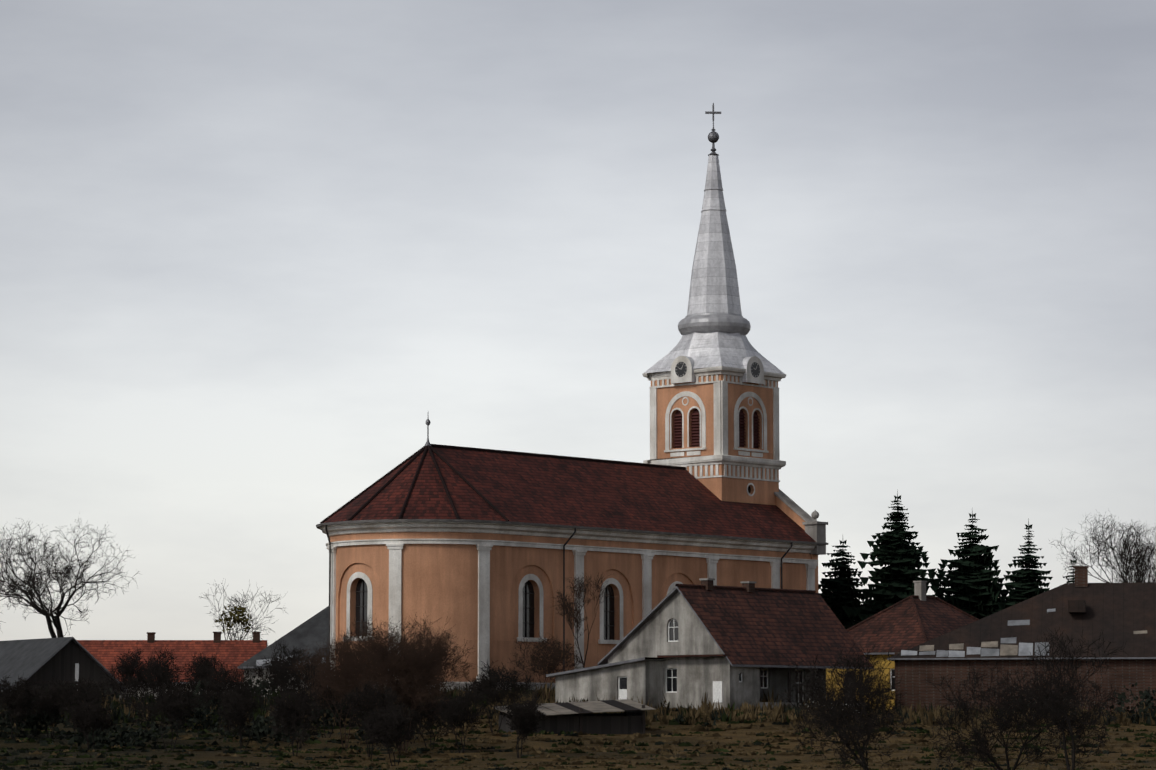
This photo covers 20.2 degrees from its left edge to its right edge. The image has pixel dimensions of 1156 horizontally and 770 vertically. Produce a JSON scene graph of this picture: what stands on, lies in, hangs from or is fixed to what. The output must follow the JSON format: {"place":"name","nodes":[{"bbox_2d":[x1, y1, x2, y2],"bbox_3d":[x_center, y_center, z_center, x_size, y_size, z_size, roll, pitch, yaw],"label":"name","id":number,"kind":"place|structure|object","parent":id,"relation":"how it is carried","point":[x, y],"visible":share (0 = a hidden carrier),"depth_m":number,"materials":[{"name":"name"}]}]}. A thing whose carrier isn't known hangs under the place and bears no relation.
{"place":"outdoors","nodes":[
{"label":"outdoors","id":0,"kind":"place"},
{"bbox_2d":[0,697,1155,769],"bbox_3d":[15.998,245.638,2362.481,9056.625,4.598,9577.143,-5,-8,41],"label":"ground","id":1,"kind":"structure","parent":0,"point":[704,759],"depth_m":141.45,"materials":[{"name":"brown plant"}]},
{"bbox_2d":[0,672,48,739],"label":"scrub","id":2,"kind":"object","parent":1,"relation":"on","point":[16,697],"visible":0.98,"depth_m":151.55,"materials":[{"name":"black plant"}]},
{"bbox_2d":[0,637,126,698],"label":"wooden barn","id":3,"kind":"structure","parent":1,"relation":"on","point":[39,662],"depth_m":195.09,"materials":[{"name":"grey wood"}]},
{"bbox_2d":[0,517,139,637],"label":"bare tree","id":4,"kind":"object","parent":1,"relation":"on","point":[35,605],"visible":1,"depth_m":208.58,"materials":[{"name":"brown plant"}]},
{"bbox_2d":[47,676,114,743],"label":"scrub","id":5,"kind":"object","parent":1,"relation":"on","point":[91,695],"visible":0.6,"depth_m":149.26,"materials":[{"name":"black plant"}]},
{"bbox_2d":[62,700,117,749],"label":"scrub","id":6,"kind":"object","parent":1,"relation":"on","point":[85,719],"visible":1,"depth_m":141.64,"materials":[{"name":"black plant"}]},
{"bbox_2d":[99,648,174,710],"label":"scrub","id":7,"kind":"object","parent":1,"relation":"on","point":[128,666],"visible":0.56,"depth_m":173.48,"materials":[{"name":"black plant"}]},
{"bbox_2d":[106,647,188,725],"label":"scrub","id":8,"kind":"object","parent":1,"relation":"on","point":[158,672],"visible":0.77,"depth_m":159.50,"materials":[{"name":"black plant"}]},
{"bbox_2d":[116,676,206,750],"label":"scrub","id":9,"kind":"object","parent":1,"relation":"on","point":[167,706],"visible":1,"depth_m":139.91,"materials":[{"name":"brown plant"}]},
{"bbox_2d":[77,632,267,700],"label":"red roof house","id":10,"kind":"structure","parent":1,"relation":"on","point":[233,653],"depth_m":240.23,"materials":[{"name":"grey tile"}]},
{"bbox_2d":[177,650,232,694],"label":"scrub","id":11,"kind":"object","parent":1,"relation":"on","point":[200,672],"visible":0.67,"depth_m":175.41,"materials":[{"name":"black plant"}]},
{"bbox_2d":[198,662,258,736],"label":"scrub","id":12,"kind":"object","parent":1,"relation":"on","point":[223,682],"visible":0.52,"depth_m":153.32,"materials":[{"name":"black plant"}]},
{"bbox_2d":[199,578,285,639],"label":"leafy tree","id":13,"kind":"object","parent":1,"relation":"on","point":[239,613],"visible":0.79,"depth_m":246.03,"materials":[{"name":"green plant"}]},
{"bbox_2d":[216,684,275,748],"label":"scrub","id":14,"kind":"object","parent":1,"relation":"on","point":[240,704],"visible":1,"depth_m":143.80,"materials":[{"name":"black plant"}]},
{"bbox_2d":[250,641,313,695],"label":"scrub","id":15,"kind":"object","parent":1,"relation":"on","point":[284,650],"visible":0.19,"depth_m":177.82,"materials":[{"name":"black plant"}]},
{"bbox_2d":[238,606,328,696],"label":"slate roof building","id":16,"kind":"structure","parent":1,"relation":"on","point":[310,632],"depth_m":213.36,"materials":[{"name":"grey paint"}]},
{"bbox_2d":[250,646,325,725],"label":"scrub","id":17,"kind":"object","parent":1,"relation":"on","point":[281,676],"visible":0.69,"depth_m":161.59,"materials":[{"name":"black plant"}]},
{"bbox_2d":[266,683,321,755],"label":"scrub","id":18,"kind":"object","parent":1,"relation":"on","point":[291,715],"visible":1,"depth_m":133.63,"materials":[{"name":"brown plant"}]},
{"bbox_2d":[300,655,365,737],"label":"scrub","id":19,"kind":"object","parent":1,"relation":"on","point":[325,704],"visible":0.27,"depth_m":153.88,"materials":[{"name":"black plant"}]},
{"bbox_2d":[286,646,380,748],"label":"bush","id":20,"kind":"object","parent":1,"relation":"on","point":[339,699],"visible":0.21,"depth_m":147.84,"materials":[{"name":"brown plant"}]},
{"bbox_2d":[328,679,407,757],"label":"scrub","id":21,"kind":"object","parent":1,"relation":"on","point":[361,706],"visible":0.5,"depth_m":135.82,"materials":[{"name":"black plant"}]},
{"bbox_2d":[353,700,420,765],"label":"scrub","id":22,"kind":"object","parent":1,"relation":"on","point":[392,723],"visible":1,"depth_m":127.77,"materials":[{"name":"black plant"}]},
{"bbox_2d":[310,610,476,751],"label":"bush","id":23,"kind":"object","parent":1,"relation":"on","point":[412,673],"visible":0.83,"depth_m":139.54,"materials":[{"name":"brown plant"}]},
{"bbox_2d":[404,691,462,747],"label":"scrub","id":24,"kind":"object","parent":1,"relation":"on","point":[417,720],"visible":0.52,"depth_m":145.84,"materials":[{"name":"black plant"}]},
{"bbox_2d":[431,681,488,752],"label":"scrub","id":25,"kind":"object","parent":1,"relation":"on","point":[451,713],"visible":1,"depth_m":138.23,"materials":[{"name":"black plant"}]},
{"bbox_2d":[463,659,539,732],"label":"scrub","id":26,"kind":"object","parent":1,"relation":"on","point":[490,681],"visible":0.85,"depth_m":158.02,"materials":[{"name":"brown plant"}]},
{"bbox_2d":[503,689,545,757],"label":"scrub","id":27,"kind":"object","parent":1,"relation":"on","point":[524,719],"visible":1,"depth_m":133.86,"materials":[{"name":"black plant"}]},
{"bbox_2d":[509,631,584,699],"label":"bush","id":28,"kind":"object","parent":1,"relation":"on","point":[552,658],"visible":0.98,"depth_m":184.97,"materials":[{"name":"brown plant"}]},
{"bbox_2d":[316,489,827,691],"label":"church walls","id":29,"kind":"structure","parent":1,"relation":"on","point":[489,588],"depth_m":196.29,"materials":[{"name":"orange paint"}]},
{"bbox_2d":[324,446,815,541],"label":"church roof","id":30,"kind":"structure","parent":29,"relation":"on","point":[512,487],"depth_m":203.70,"materials":[{"name":"red tile"}]},
{"bbox_2d":[320,418,685,523],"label":"church ridge tiles","id":31,"kind":"object","parent":30,"relation":"on","point":[427,446],"visible":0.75,"depth_m":198.43,"materials":[{"name":"red tile"}]},
{"bbox_2d":[492,699,655,733],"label":"shed","id":32,"kind":"structure","parent":1,"relation":"on","point":[587,717],"depth_m":157.88,"materials":[{"name":"grey wood"}]},
{"bbox_2d":[0,681,1155,769],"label":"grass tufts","id":33,"kind":"object","parent":1,"relation":"on","point":[921,718],"visible":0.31,"depth_m":148.85,"materials":[{"name":"green plant"}]},
{"bbox_2d":[0,675,1155,748],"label":"dark bushes","id":34,"kind":"object","parent":1,"relation":"on","point":[262,730],"visible":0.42,"depth_m":153.29,"materials":[{"name":"black plant"}]},
{"bbox_2d":[550,572,611,667],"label":"bare tree","id":35,"kind":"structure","parent":1,"relation":"on","point":[571,615],"depth_m":186.79,"materials":[{"name":"brown plant"}]},
{"bbox_2d":[546,578,869,709],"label":"gray house","id":36,"kind":"structure","parent":1,"relation":"on","point":[685,645],"depth_m":180.21,"materials":[{"name":"paint"}]},
{"bbox_2d":[773,644,916,769],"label":"bush","id":37,"kind":"object","parent":1,"relation":"on","point":[835,714],"visible":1,"depth_m":84.97,"materials":[{"name":"brown plant"}]},
{"bbox_2d":[826,581,978,708],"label":"yellow house","id":38,"kind":"structure","parent":1,"relation":"on","point":[919,617],"depth_m":209.64,"materials":[{"name":"tile"}]},
{"bbox_2d":[818,489,1075,628],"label":"spruce trees","id":39,"kind":"object","parent":1,"relation":"on","point":[976,590],"visible":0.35,"depth_m":224.39,"materials":[{"name":"green plant"}]},
{"bbox_2d":[923,659,1104,769],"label":"bush","id":40,"kind":"object","parent":1,"relation":"on","point":[983,751],"visible":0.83,"depth_m":86.34,"materials":[{"name":"brown plant"}]},
{"bbox_2d":[887,566,1155,713],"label":"brick barn","id":41,"kind":"structure","parent":1,"relation":"on","point":[1118,615],"depth_m":192.44,"materials":[{"name":"brick"}]},
{"bbox_2d":[992,627,1127,769],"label":"bush","id":42,"kind":"object","parent":1,"relation":"on","point":[1061,726],"visible":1,"depth_m":83.11,"materials":[{"name":"brown plant"}]},
{"bbox_2d":[1048,509,1155,582],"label":"bare tree","id":43,"kind":"object","parent":1,"relation":"on","point":[1128,547],"visible":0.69,"depth_m":223.39,"materials":[{"name":"brown plant"}]},
{"bbox_2d":[0,0,1155,645],"label":"sky","id":44,"kind":"structure","parent":0,"point":[250,249],"materials":[{"name":"grey"}]},
{"bbox_2d":[642,103,785,504],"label":"church tower","id":45,"kind":"structure","parent":0,"point":[714,376],"depth_m":219.17,"materials":[{"name":"silver metal"}]}
]}

